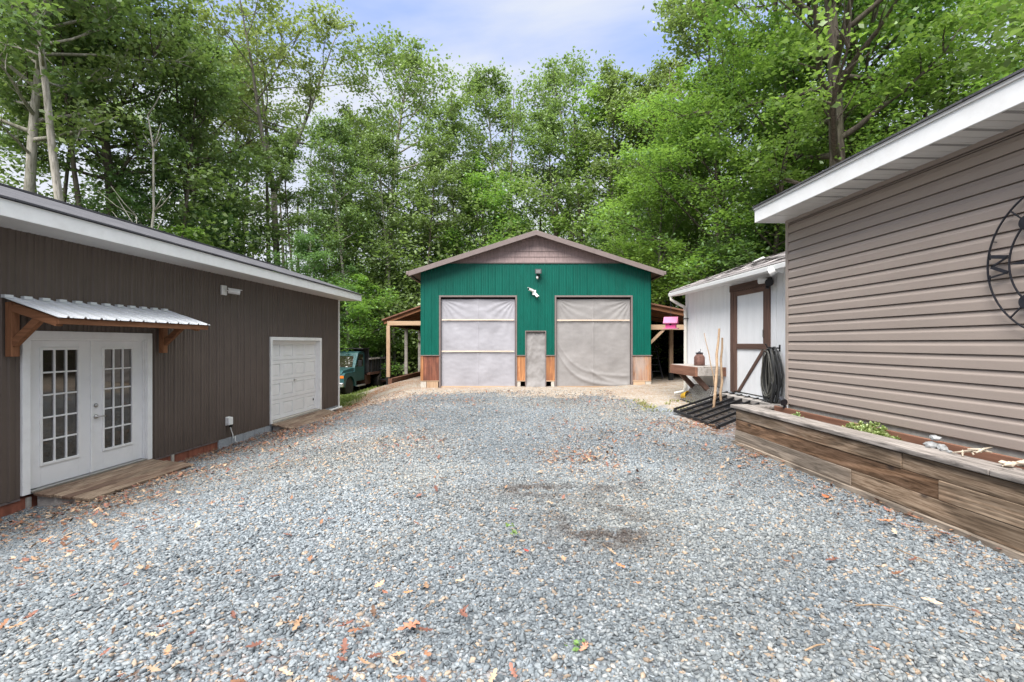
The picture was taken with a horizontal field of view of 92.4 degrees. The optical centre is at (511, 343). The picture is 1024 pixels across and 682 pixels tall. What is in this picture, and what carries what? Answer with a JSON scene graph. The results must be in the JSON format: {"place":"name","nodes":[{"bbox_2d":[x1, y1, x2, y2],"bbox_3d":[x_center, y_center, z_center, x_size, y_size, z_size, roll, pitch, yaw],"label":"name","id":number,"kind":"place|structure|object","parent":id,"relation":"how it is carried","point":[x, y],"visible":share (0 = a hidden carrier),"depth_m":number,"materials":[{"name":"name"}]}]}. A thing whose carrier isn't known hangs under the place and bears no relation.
{"place":"outdoors","nodes":[
{"label":"outdoors","id":0,"kind":"place"},
{"bbox_2d":[340,385,377,406],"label":"grass","id":1,"kind":"structure","parent":0,"point":[348,397],"depth_m":18.41,"materials":[{"name":"plant"}]},
{"bbox_2d":[0,369,1023,681],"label":"ground","id":2,"kind":"structure","parent":0,"point":[658,391],"depth_m":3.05,"materials":[{"name":"gravel"}]},
{"bbox_2d":[0,3,97,193],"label":"slender tree","id":3,"kind":"object","parent":2,"relation":"on","point":[4,140],"visible":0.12,"depth_m":22.11,"materials":[{"name":"green plant"}]},
{"bbox_2d":[0,0,144,206],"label":"slender tree","id":4,"kind":"object","parent":2,"relation":"on","point":[97,92],"visible":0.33,"depth_m":20.61,"materials":[{"name":"green plant"}]},
{"bbox_2d":[0,4,159,201],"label":"slender tree","id":5,"kind":"object","parent":2,"relation":"on","point":[66,169],"visible":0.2,"depth_m":22.21,"materials":[{"name":"green plant"}]},
{"bbox_2d":[0,0,169,201],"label":"slender tree","id":6,"kind":"object","parent":2,"relation":"on","point":[27,26],"visible":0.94,"depth_m":17.55,"materials":[{"name":"green plant"}]},
{"bbox_2d":[34,459,193,505],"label":"plank ramp","id":7,"kind":"structure","parent":2,"relation":"on","point":[91,488],"depth_m":7.04,"materials":[{"name":"brown wood"}]},
{"bbox_2d":[0,0,232,192],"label":"oak tree","id":8,"kind":"object","parent":2,"relation":"on","point":[33,130],"visible":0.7,"depth_m":18.97,"materials":[{"name":"green plant"}]},
{"bbox_2d":[99,186,136,222],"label":"dead tree","id":9,"kind":"object","parent":2,"relation":"on","point":[121,208],"visible":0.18,"depth_m":18.85,"materials":[{"name":"wood"}]},
{"bbox_2d":[0,0,270,216],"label":"oak tree","id":10,"kind":"object","parent":2,"relation":"on","point":[106,159],"visible":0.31,"depth_m":21.65,"materials":[{"name":"green plant"}]},
{"bbox_2d":[116,91,170,229],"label":"dead tree","id":11,"kind":"object","parent":2,"relation":"on","point":[154,209],"visible":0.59,"depth_m":19.97,"materials":[{"name":"wood"}]},
{"bbox_2d":[73,161,236,243],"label":"beech tree","id":12,"kind":"object","parent":2,"relation":"on","point":[133,193],"visible":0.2,"depth_m":22.06,"materials":[{"name":"green plant"}]},
{"bbox_2d":[93,0,247,228],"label":"slender tree","id":13,"kind":"object","parent":2,"relation":"on","point":[199,131],"visible":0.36,"depth_m":23.66,"materials":[{"name":"green plant"}]},
{"bbox_2d":[50,25,302,245],"bbox_3d":[-19.358,-8.470,29.932,12.590,22.412,12.314,0,0,-35],"label":"oak tree","id":14,"kind":"object","parent":2,"relation":"on","point":[241,169],"visible":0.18,"depth_m":30.37,"materials":[{"name":"green plant"}]},
{"bbox_2d":[0,183,362,517],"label":"brown building","id":15,"kind":"structure","parent":2,"relation":"on","point":[261,355],"depth_m":8.17,"materials":[{"name":"wood"}]},
{"bbox_2d":[31,341,89,488],"bbox_3d":[-6.351,0.951,6.885,0.059,1.968,0.917,0,0,4],"label":"french door","id":16,"kind":"structure","parent":15,"relation":"in","point":[60,370],"depth_m":6.88,"materials":[{"name":"white paint"}]},
{"bbox_2d":[1,294,208,356],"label":"door canopy","id":17,"kind":"object","parent":15,"relation":"attached to","point":[41,311],"visible":1,"depth_m":6.62,"materials":[{"name":"white metal"}]},
{"bbox_2d":[90,341,141,472],"bbox_3d":[-6.262,0.951,7.797,0.104,1.968,0.939,0,0,4],"label":"french door","id":18,"kind":"structure","parent":15,"relation":"in","point":[115,366],"depth_m":7.76,"materials":[{"name":"white paint"}]},
{"bbox_2d":[220,285,241,294],"bbox_3d":[-5.875,-1.100,10.275,0.400,0.200,0.139,0,0,-34],"label":"security camera","id":19,"kind":"object","parent":15,"relation":"attached to","point":[223,290],"visible":1,"depth_m":10.22,"materials":[{"name":"white plastic"}]},
{"bbox_2d":[225,416,236,441],"bbox_3d":[-5.912,1.829,10.346,0.178,0.558,0.169,0,0,4],"label":"outlet box","id":20,"kind":"object","parent":15,"relation":"attached to","point":[229,420],"visible":1,"depth_m":10.29,"materials":[{"name":"white plastic"}]},
{"bbox_2d":[273,341,315,419],"bbox_3d":[-5.901,0.935,13.284,0.091,1.990,2.501,0,0,4],"label":"garage door","id":21,"kind":"structure","parent":15,"relation":"in","point":[294,362],"depth_m":13.25,"materials":[{"name":"white paint"}]},
{"bbox_2d":[160,224,214,244],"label":"maple sapling","id":22,"kind":"object","parent":2,"relation":"on","point":[180,229],"visible":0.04,"depth_m":20.95,"materials":[{"name":"green plant"}]},
{"bbox_2d":[120,10,270,236],"bbox_3d":[-14.838,-6.270,23.462,6.161,17.896,5.294,0,0,13],"label":"slender tree","id":23,"kind":"object","parent":2,"relation":"on","point":[176,148],"visible":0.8,"depth_m":22.89,"materials":[{"name":"green plant"}]},
{"bbox_2d":[147,190,276,262],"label":"beech tree","id":24,"kind":"object","parent":2,"relation":"on","point":[239,235],"visible":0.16,"depth_m":25.59,"materials":[{"name":"green plant"}]},
{"bbox_2d":[154,56,299,255],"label":"tulip tree","id":25,"kind":"object","parent":2,"relation":"on","point":[244,129],"visible":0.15,"depth_m":33.42,"materials":[{"name":"green plant"}]},
{"bbox_2d":[167,0,374,265],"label":"tulip tree","id":26,"kind":"object","parent":2,"relation":"on","point":[282,53],"visible":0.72,"depth_m":27.86,"materials":[{"name":"green plant"}]},
{"bbox_2d":[228,123,324,271],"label":"slender tree","id":27,"kind":"object","parent":2,"relation":"on","point":[286,161],"visible":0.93,"depth_m":25.94,"materials":[{"name":"green plant"}]},
{"bbox_2d":[272,409,334,430],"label":"plank ramp","id":28,"kind":"structure","parent":2,"relation":"on","point":[295,422],"depth_m":12.86,"materials":[{"name":"brown wood"}]},
{"bbox_2d":[260,227,370,347],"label":"beech tree","id":29,"kind":"object","parent":2,"relation":"on","point":[304,241],"visible":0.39,"depth_m":24.14,"materials":[{"name":"green plant"}]},
{"bbox_2d":[280,196,384,345],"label":"maple tree","id":30,"kind":"object","parent":2,"relation":"on","point":[327,271],"visible":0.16,"depth_m":32.82,"materials":[{"name":"green plant"}]},
{"bbox_2d":[294,111,388,347],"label":"slender tree","id":31,"kind":"object","parent":2,"relation":"on","point":[324,131],"visible":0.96,"depth_m":26.13,"materials":[{"name":"green plant"}]},
{"bbox_2d":[293,214,409,355],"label":"beech tree","id":32,"kind":"object","parent":2,"relation":"on","point":[357,267],"visible":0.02,"depth_m":35.15,"materials":[{"name":"green plant"}]},
{"bbox_2d":[302,97,403,276],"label":"slender tree","id":33,"kind":"object","parent":2,"relation":"on","point":[340,111],"visible":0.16,"depth_m":30.66,"materials":[{"name":"green plant"}]},
{"bbox_2d":[319,273,403,388],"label":"maple sapling","id":34,"kind":"object","parent":2,"relation":"on","point":[361,281],"visible":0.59,"depth_m":25.50,"materials":[{"name":"green plant"}]},
{"bbox_2d":[340,348,391,394],"bbox_3d":[-8.150,1.333,24.699,2.520,2.200,5.660,0,0,7],"label":"dump truck","id":35,"kind":"object","parent":2,"relation":"on","point":[356,364],"visible":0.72,"depth_m":23.63,"materials":[{"name":"green paint"}]},
{"bbox_2d":[343,128,425,362],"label":"slender tree","id":36,"kind":"object","parent":2,"relation":"on","point":[371,145],"visible":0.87,"depth_m":28.15,"materials":[{"name":"green plant"}]},
{"bbox_2d":[364,356,411,385],"bbox_3d":[-7.215,1.565,27.154,2.300,1.750,4.300,0,0,10],"label":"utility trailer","id":37,"kind":"object","parent":2,"relation":"on","point":[392,375],"visible":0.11,"depth_m":26.55,"materials":[{"name":"metal"}]},
{"bbox_2d":[365,293,416,372],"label":"maple sapling","id":38,"kind":"object","parent":2,"relation":"on","point":[401,343],"visible":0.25,"depth_m":29.29,"materials":[{"name":"green plant"}]},
{"bbox_2d":[382,305,420,384],"bbox_3d":[-4.125,0.209,23.340,2.096,3.809,7.720,0,0,0],"label":"lean to shed","id":39,"kind":"object","parent":2,"relation":"on","point":[406,320],"visible":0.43,"depth_m":19.58,"materials":[{"name":"brown wood"}]},
{"bbox_2d":[317,21,495,356],"bbox_3d":[-6.808,-8.850,32.149,11.612,23.214,11.053,0,0,-16],"label":"oak tree","id":40,"kind":"object","parent":2,"relation":"on","point":[404,59],"visible":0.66,"depth_m":30.86,"materials":[{"name":"green plant"}]},
{"bbox_2d":[376,225,462,354],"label":"beech tree","id":41,"kind":"object","parent":2,"relation":"on","point":[406,278],"visible":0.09,"depth_m":32.19,"materials":[{"name":"green plant"}]},
{"bbox_2d":[396,132,477,264],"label":"slender tree","id":42,"kind":"object","parent":2,"relation":"on","point":[432,168],"visible":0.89,"depth_m":28.55,"materials":[{"name":"green plant"}]},
{"bbox_2d":[399,91,491,254],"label":"slender tree","id":43,"kind":"object","parent":2,"relation":"on","point":[448,133],"visible":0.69,"depth_m":30.20,"materials":[{"name":"green plant"}]},
{"bbox_2d":[421,160,485,255],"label":"tulip tree","id":44,"kind":"object","parent":2,"relation":"on","point":[449,200],"visible":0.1,"depth_m":35.09,"materials":[{"name":"green plant"}]},
{"bbox_2d":[431,154,533,259],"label":"maple tree","id":45,"kind":"object","parent":2,"relation":"on","point":[477,181],"visible":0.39,"depth_m":29.82,"materials":[{"name":"green plant"}]},
{"bbox_2d":[450,57,536,231],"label":"slender tree","id":46,"kind":"object","parent":2,"relation":"on","point":[477,86],"visible":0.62,"depth_m":32.82,"materials":[{"name":"green plant"}]},
{"bbox_2d":[463,204,552,248],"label":"beech tree","id":47,"kind":"object","parent":2,"relation":"on","point":[503,223],"visible":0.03,"depth_m":32.45,"materials":[{"name":"green plant"}]},
{"bbox_2d":[0,0,1023,385],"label":"deep wood","id":48,"kind":"object","parent":2,"relation":"on","point":[998,30],"visible":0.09,"depth_m":27.06,"materials":[{"name":"green plant"}]},
{"bbox_2d":[0,390,1023,681],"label":"fallen leaves","id":49,"kind":"object","parent":2,"relation":"on","point":[296,622],"depth_m":5.37,"materials":[{"name":"plant"}]},
{"bbox_2d":[406,230,665,387],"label":"green garage","id":50,"kind":"structure","parent":2,"relation":"on","point":[489,319],"depth_m":16.50,"materials":[{"name":"metal"}]},
{"bbox_2d":[528,287,538,297],"bbox_3d":[0.709,-1.679,16.377,0.399,0.346,0.206,0,0,0],"label":"security camera","id":51,"kind":"object","parent":50,"relation":"attached to","point":[533,291],"visible":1,"depth_m":16.36,"materials":[{"name":"white plastic"}]},
{"bbox_2d":[535,269,541,278],"bbox_3d":[0.873,-2.305,16.386,0.217,0.335,0.189,0,0,0],"label":"floodlight","id":52,"kind":"object","parent":50,"relation":"attached to","point":[538,272],"visible":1,"depth_m":16.31,"materials":[{"name":"black metal"}]},
{"bbox_2d":[504,94,590,235],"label":"slender tree","id":53,"kind":"object","parent":2,"relation":"on","point":[549,134],"visible":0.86,"depth_m":29.97,"materials":[{"name":"green plant"}]},
{"bbox_2d":[484,46,635,238],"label":"oak tree","id":54,"kind":"object","parent":2,"relation":"on","point":[551,79],"visible":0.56,"depth_m":31.64,"materials":[{"name":"green plant"}]},
{"bbox_2d":[564,638,586,650],"bbox_3d":[0.305,1.446,2.354,0.117,0.042,0.097,0,0,0],"label":"weed sprig","id":55,"kind":"object","parent":2,"relation":"on","point":[576,641],"visible":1,"depth_m":2.35,"materials":[{"name":"green plant"}]},
{"bbox_2d":[580,642,588,650],"bbox_3d":[0.340,1.421,2.305,0.037,0.017,0.090,0,0,30],"label":"fallen leaf","id":56,"kind":"object","parent":2,"relation":"on","point":[585,645],"visible":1,"depth_m":2.31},
{"bbox_2d":[564,50,652,250],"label":"slender tree","id":57,"kind":"object","parent":2,"relation":"on","point":[609,96],"visible":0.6,"depth_m":29.27,"materials":[{"name":"green plant"}]},
{"bbox_2d":[537,71,722,284],"bbox_3d":[6.651,-7.612,31.569,12.439,18.739,12.448,0,0,-21],"label":"maple tree","id":58,"kind":"object","parent":2,"relation":"on","point":[590,110],"visible":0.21,"depth_m":30.39,"materials":[{"name":"green plant"}]},
{"bbox_2d":[584,201,688,304],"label":"beech tree","id":59,"kind":"object","parent":2,"relation":"on","point":[599,239],"visible":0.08,"depth_m":27.49,"materials":[{"name":"green plant"}]},
{"bbox_2d":[600,85,684,253],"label":"tulip tree","id":60,"kind":"object","parent":2,"relation":"on","point":[619,180],"depth_m":35.07,"materials":[{"name":"green plant"}]},
{"bbox_2d":[600,50,688,305],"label":"slender tree","id":61,"kind":"object","parent":2,"relation":"on","point":[654,79],"visible":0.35,"depth_m":27.68,"materials":[{"name":"green plant"}]},
{"bbox_2d":[609,239,695,370],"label":"maple sapling","id":62,"kind":"object","parent":2,"relation":"on","point":[644,253],"visible":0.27,"depth_m":21.77,"materials":[{"name":"green plant"}]},
{"bbox_2d":[651,345,662,377],"bbox_3d":[5.553,0.715,19.120,0.486,1.267,0.502,0,0,-12],"label":"folded ladder","id":63,"kind":"object","parent":2,"relation":"on","point":[656,351],"visible":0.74,"depth_m":19.09,"materials":[{"name":"metal"}]},
{"bbox_2d":[620,398,708,411],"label":"mossy weeds","id":64,"kind":"object","parent":2,"relation":"on","point":[644,403],"visible":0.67,"depth_m":11.53,"materials":[{"name":"plant"}]},
{"bbox_2d":[594,149,737,370],"bbox_3d":[7.239,-3.946,23.616,7.385,11.116,7.379,0,0,21],"label":"maple tree","id":65,"kind":"object","parent":2,"relation":"on","point":[637,199],"visible":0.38,"depth_m":22.85,"materials":[{"name":"green plant"}]},
{"bbox_2d":[651,303,683,379],"bbox_3d":[6.333,0.376,21.640,3.285,3.529,9.720,0,0,0],"label":"lean to shed","id":66,"kind":"object","parent":2,"relation":"on","point":[659,313],"visible":0.12,"depth_m":18.76,"materials":[{"name":"brown wood"}]},
{"bbox_2d":[663,317,678,328],"bbox_3d":[4.243,-0.821,13.100,0.380,0.882,0.340,0,0,25],"label":"birdhouse","id":67,"kind":"object","parent":66,"relation":"on","point":[671,322],"visible":1,"depth_m":13.01,"materials":[{"name":"pink paint"}]},
{"bbox_2d":[616,56,750,300],"bbox_3d":[10.373,-7.949,30.155,7.196,19.274,7.466,0,0,40],"label":"tulip tree","id":68,"kind":"object","parent":2,"relation":"on","point":[671,68],"visible":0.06,"depth_m":29.70,"materials":[{"name":"green plant"}]},
{"bbox_2d":[680,391,691,399],"bbox_3d":[4.287,1.284,12.010,0.232,0.242,0.324,0,0,-23],"label":"yellow bucket","id":69,"kind":"object","parent":2,"relation":"on","point":[682,395],"visible":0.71,"depth_m":12.00,"materials":[{"name":"plastic"}]},
{"bbox_2d":[620,106,772,308],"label":"maple tree","id":70,"kind":"object","parent":2,"relation":"on","point":[696,229],"visible":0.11,"depth_m":23.78,"materials":[{"name":"green plant"}]},
{"bbox_2d":[573,53,826,300],"bbox_3d":[8.970,-5.284,20.826,9.387,13.938,10.864,0,0,43],"label":"maple tree","id":71,"kind":"object","parent":2,"relation":"on","point":[694,124],"visible":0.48,"depth_m":19.91,"materials":[{"name":"green plant"}]},
{"bbox_2d":[680,384,719,403],"bbox_3d":[4.352,1.180,11.417,0.355,0.445,1.418,0,0,-3],"label":"expanded metal panel","id":72,"kind":"object","parent":2,"relation":"on","point":[696,387],"visible":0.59,"depth_m":11.49,"materials":[{"name":"metal"}]},
{"bbox_2d":[635,0,774,268],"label":"slender tree","id":73,"kind":"object","parent":2,"relation":"on","point":[673,23],"visible":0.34,"depth_m":22.35,"materials":[{"name":"green plant"}]},
{"bbox_2d":[673,391,773,428],"bbox_3d":[4.080,1.258,9.550,1.490,0.415,2.433,0,0,0],"label":"metal grate","id":74,"kind":"object","parent":2,"relation":"on","point":[705,406],"visible":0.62,"depth_m":9.51,"materials":[{"name":"metal"}]},
{"bbox_2d":[704,333,716,397],"bbox_3d":[4.271,0.453,10.557,0.038,1.361,0.916,0,0,6],"label":"walking stick","id":75,"kind":"object","parent":74,"relation":"on","point":[710,361],"visible":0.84,"depth_m":10.60,"materials":[{"name":"wood"}]},
{"bbox_2d":[712,328,719,408],"bbox_3d":[4.278,0.503,10.263,0.078,1.655,1.172,0,0,28],"label":"walking stick","id":76,"kind":"object","parent":74,"relation":"on","point":[716,375],"visible":0.93,"depth_m":10.17,"materials":[{"name":"wood"}]},
{"bbox_2d":[719,338,723,403],"bbox_3d":[4.420,0.574,10.348,0.082,1.389,0.938,0,0,24],"label":"walking stick","id":77,"kind":"object","parent":74,"relation":"on","point":[722,381],"visible":0.95,"depth_m":10.30,"materials":[{"name":"wood"}]},
{"bbox_2d":[665,223,784,360],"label":"beech sapling","id":78,"kind":"object","parent":2,"relation":"on","point":[734,262],"visible":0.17,"depth_m":18.67,"materials":[{"name":"green plant"}]},
{"bbox_2d":[668,251,787,407],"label":"white shed","id":79,"kind":"structure","parent":2,"relation":"on","point":[741,308],"depth_m":10.37,"materials":[{"name":"paint"}]},
{"bbox_2d":[670,364,725,398],"bbox_3d":[4.395,0.921,11.707,0.655,0.782,1.625,0,0,-3],"label":"wall table","id":80,"kind":"object","parent":79,"relation":"attached to","point":[684,370],"depth_m":11.19,"materials":[{"name":"brown wood"}]},
{"bbox_2d":[694,349,704,365],"bbox_3d":[4.428,0.333,11.591,0.244,0.394,0.242,0,0,0],"label":"rusty jug","id":81,"kind":"object","parent":80,"relation":"on","point":[699,358],"visible":1,"depth_m":11.51,"materials":[{"name":"metal"}]},
{"bbox_2d":[734,286,764,395],"bbox_3d":[4.799,-0.037,9.927,0.080,2.115,1.173,0,0,-3],"label":"door","id":82,"kind":"structure","parent":79,"relation":"in","point":[749,304],"depth_m":9.93,"materials":[{"name":"white paint"}]},
{"bbox_2d":[758,277,773,288],"bbox_3d":[4.715,-1.127,9.108,0.192,0.235,0.383,0,0,-3],"label":"flood lamp","id":83,"kind":"object","parent":79,"relation":"attached to","point":[769,281],"visible":1,"depth_m":9.06,"materials":[{"name":"black metal"}]},
{"bbox_2d":[765,344,780,350],"bbox_3d":[4.721,0.077,8.896,0.281,0.145,0.040,0,0,-3],"label":"hose hook","id":84,"kind":"object","parent":79,"relation":"attached to","point":[779,347],"visible":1,"depth_m":8.89,"materials":[{"name":"black metal"}]},
{"bbox_2d":[760,348,773,397],"bbox_3d":[4.652,0.547,8.926,0.106,0.908,0.440,0,0,0],"label":"garden hose","id":85,"kind":"object","parent":84,"relation":"hanging from","point":[771,375],"visible":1,"depth_m":8.93,"materials":[{"name":"grey rubber"}]},
{"bbox_2d":[762,347,783,403],"bbox_3d":[4.723,0.636,8.937,0.205,1.157,0.527,0,0,0],"label":"garden hose","id":86,"kind":"object","parent":84,"relation":"hanging from","point":[778,374],"visible":0.75,"depth_m":8.76,"materials":[{"name":"black rubber"}]},
{"bbox_2d":[768,268,784,275],"bbox_3d":[4.541,-1.249,8.380,0.178,0.183,0.292,0,0,-32],"label":"eave floodlight","id":87,"kind":"object","parent":79,"relation":"attached to","point":[772,271],"visible":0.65,"depth_m":8.38,"materials":[{"name":"white plastic"}]},
{"bbox_2d":[625,3,947,291],"bbox_3d":[9.657,-4.781,17.463,8.680,12.889,10.047,0,0,-28],"label":"maple tree","id":88,"kind":"object","parent":2,"relation":"on","point":[720,142],"visible":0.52,"depth_m":16.68,"materials":[{"name":"green plant"}]},
{"bbox_2d":[642,0,984,184],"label":"oak tree","id":89,"kind":"object","parent":2,"relation":"on","point":[799,11],"visible":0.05,"depth_m":25.14,"materials":[{"name":"green plant"}]},
{"bbox_2d":[804,643,824,650],"bbox_3d":[1.425,1.432,2.315,0.138,0.010,0.016,0,0,-23],"label":"twig","id":90,"kind":"object","parent":2,"relation":"on","point":[811,647],"visible":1,"depth_m":2.31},
{"bbox_2d":[629,0,1023,252],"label":"oak tree","id":91,"kind":"object","parent":2,"relation":"on","point":[830,90],"visible":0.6,"depth_m":13.76,"materials":[{"name":"green plant"}]},
{"bbox_2d":[682,0,1001,200],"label":"oak tree","id":92,"kind":"object","parent":2,"relation":"on","point":[863,5],"visible":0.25,"depth_m":16.92,"materials":[{"name":"green plant"}]},
{"bbox_2d":[730,404,1023,560],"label":"timber planter","id":93,"kind":"object","parent":2,"relation":"on","point":[978,496],"visible":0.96,"depth_m":4.30,"materials":[{"name":"wood"}]},
{"bbox_2d":[779,397,787,408],"bbox_3d":[3.770,0.830,6.824,0.096,0.161,0.137,0,0,16],"label":"spotlight","id":94,"kind":"object","parent":93,"relation":"on","point":[783,401],"visible":1,"depth_m":6.79,"materials":[{"name":"metal"}]},
{"bbox_2d":[842,420,900,439],"bbox_3d":[3.725,0.914,5.165,0.330,0.208,0.679,0,0,-3],"label":"succulent plant","id":95,"kind":"object","parent":93,"relation":"on","point":[867,427],"visible":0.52,"depth_m":5.07,"materials":[{"name":"green plant"}]},
{"bbox_2d":[925,441,938,448],"bbox_3d":[3.631,0.884,4.241,0.079,0.069,0.088,0,0,-43],"label":"stone","id":96,"kind":"object","parent":93,"relation":"on","point":[932,444],"visible":0.88,"depth_m":4.22,"materials":[{"name":"stone"}]},
{"bbox_2d":[931,436,941,440],"bbox_3d":[3.650,0.819,4.218,0.064,0.041,0.059,0,0,16],"label":"stone","id":97,"kind":"object","parent":96,"relation":"on","point":[936,438],"visible":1,"depth_m":4.20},
{"bbox_2d":[967,448,991,452],"bbox_3d":[3.652,0.835,3.831,0.141,0.028,0.017,0,0,39],"label":"stick","id":98,"kind":"object","parent":93,"relation":"on","point":[978,449],"visible":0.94,"depth_m":3.84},
{"bbox_2d":[975,447,992,452],"bbox_3d":[3.652,0.828,3.798,0.181,0.039,0.018,0,0,-19],"label":"stick","id":99,"kind":"object","parent":93,"relation":"on","point":[980,450],"visible":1,"depth_m":3.79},
{"bbox_2d":[998,460,1023,466],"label":"shell cluster","id":100,"kind":"object","parent":93,"relation":"on","point":[1020,463],"visible":1,"depth_m":3.56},
{"bbox_2d":[855,604,913,612],"bbox_3d":[2.019,1.439,2.680,0.285,0.018,0.057,0,0,10],"label":"twig","id":101,"kind":"object","parent":2,"relation":"on","point":[880,605],"visible":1,"depth_m":2.69,"materials":[{"name":"wood"}]},
{"bbox_2d":[752,67,1023,458],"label":"taupe house","id":102,"kind":"structure","parent":2,"relation":"on","point":[897,319],"depth_m":4.72,"materials":[{"name":"plastic"}]},
{"bbox_2d":[986,196,1023,327],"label":"wall compass","id":103,"kind":"object","parent":102,"relation":"attached to","point":[1005,257],"depth_m":3.91,"materials":[{"name":"metal"}]},
{"bbox_2d":[769,0,1023,240],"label":"maple tree","id":104,"kind":"object","parent":2,"relation":"on","point":[985,6],"visible":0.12,"depth_m":15.76,"materials":[{"name":"green plant"}]},
{"bbox_2d":[894,548,931,563],"bbox_3d":[2.740,1.454,3.357,0.009,0.015,0.261,0,0,-10],"label":"twig","id":105,"kind":"object","parent":2,"relation":"on","point":[912,555],"visible":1,"depth_m":3.36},
{"bbox_2d":[921,597,942,603],"bbox_3d":[2.348,1.440,2.744,0.080,0.011,0.068,0,0,0],"label":"fallen leaf","id":106,"kind":"object","parent":2,"relation":"on","point":[932,600],"visible":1,"depth_m":2.75,"materials":[{"name":"plant"}]},
{"bbox_2d":[886,0,1023,109],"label":"oak tree","id":107,"kind":"object","parent":2,"relation":"on","point":[1005,42],"visible":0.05,"depth_m":18.66,"materials":[{"name":"green plant"}]},
{"bbox_2d":[0,0,1023,333],"label":"sky","id":108,"kind":"structure","parent":0,"point":[521,32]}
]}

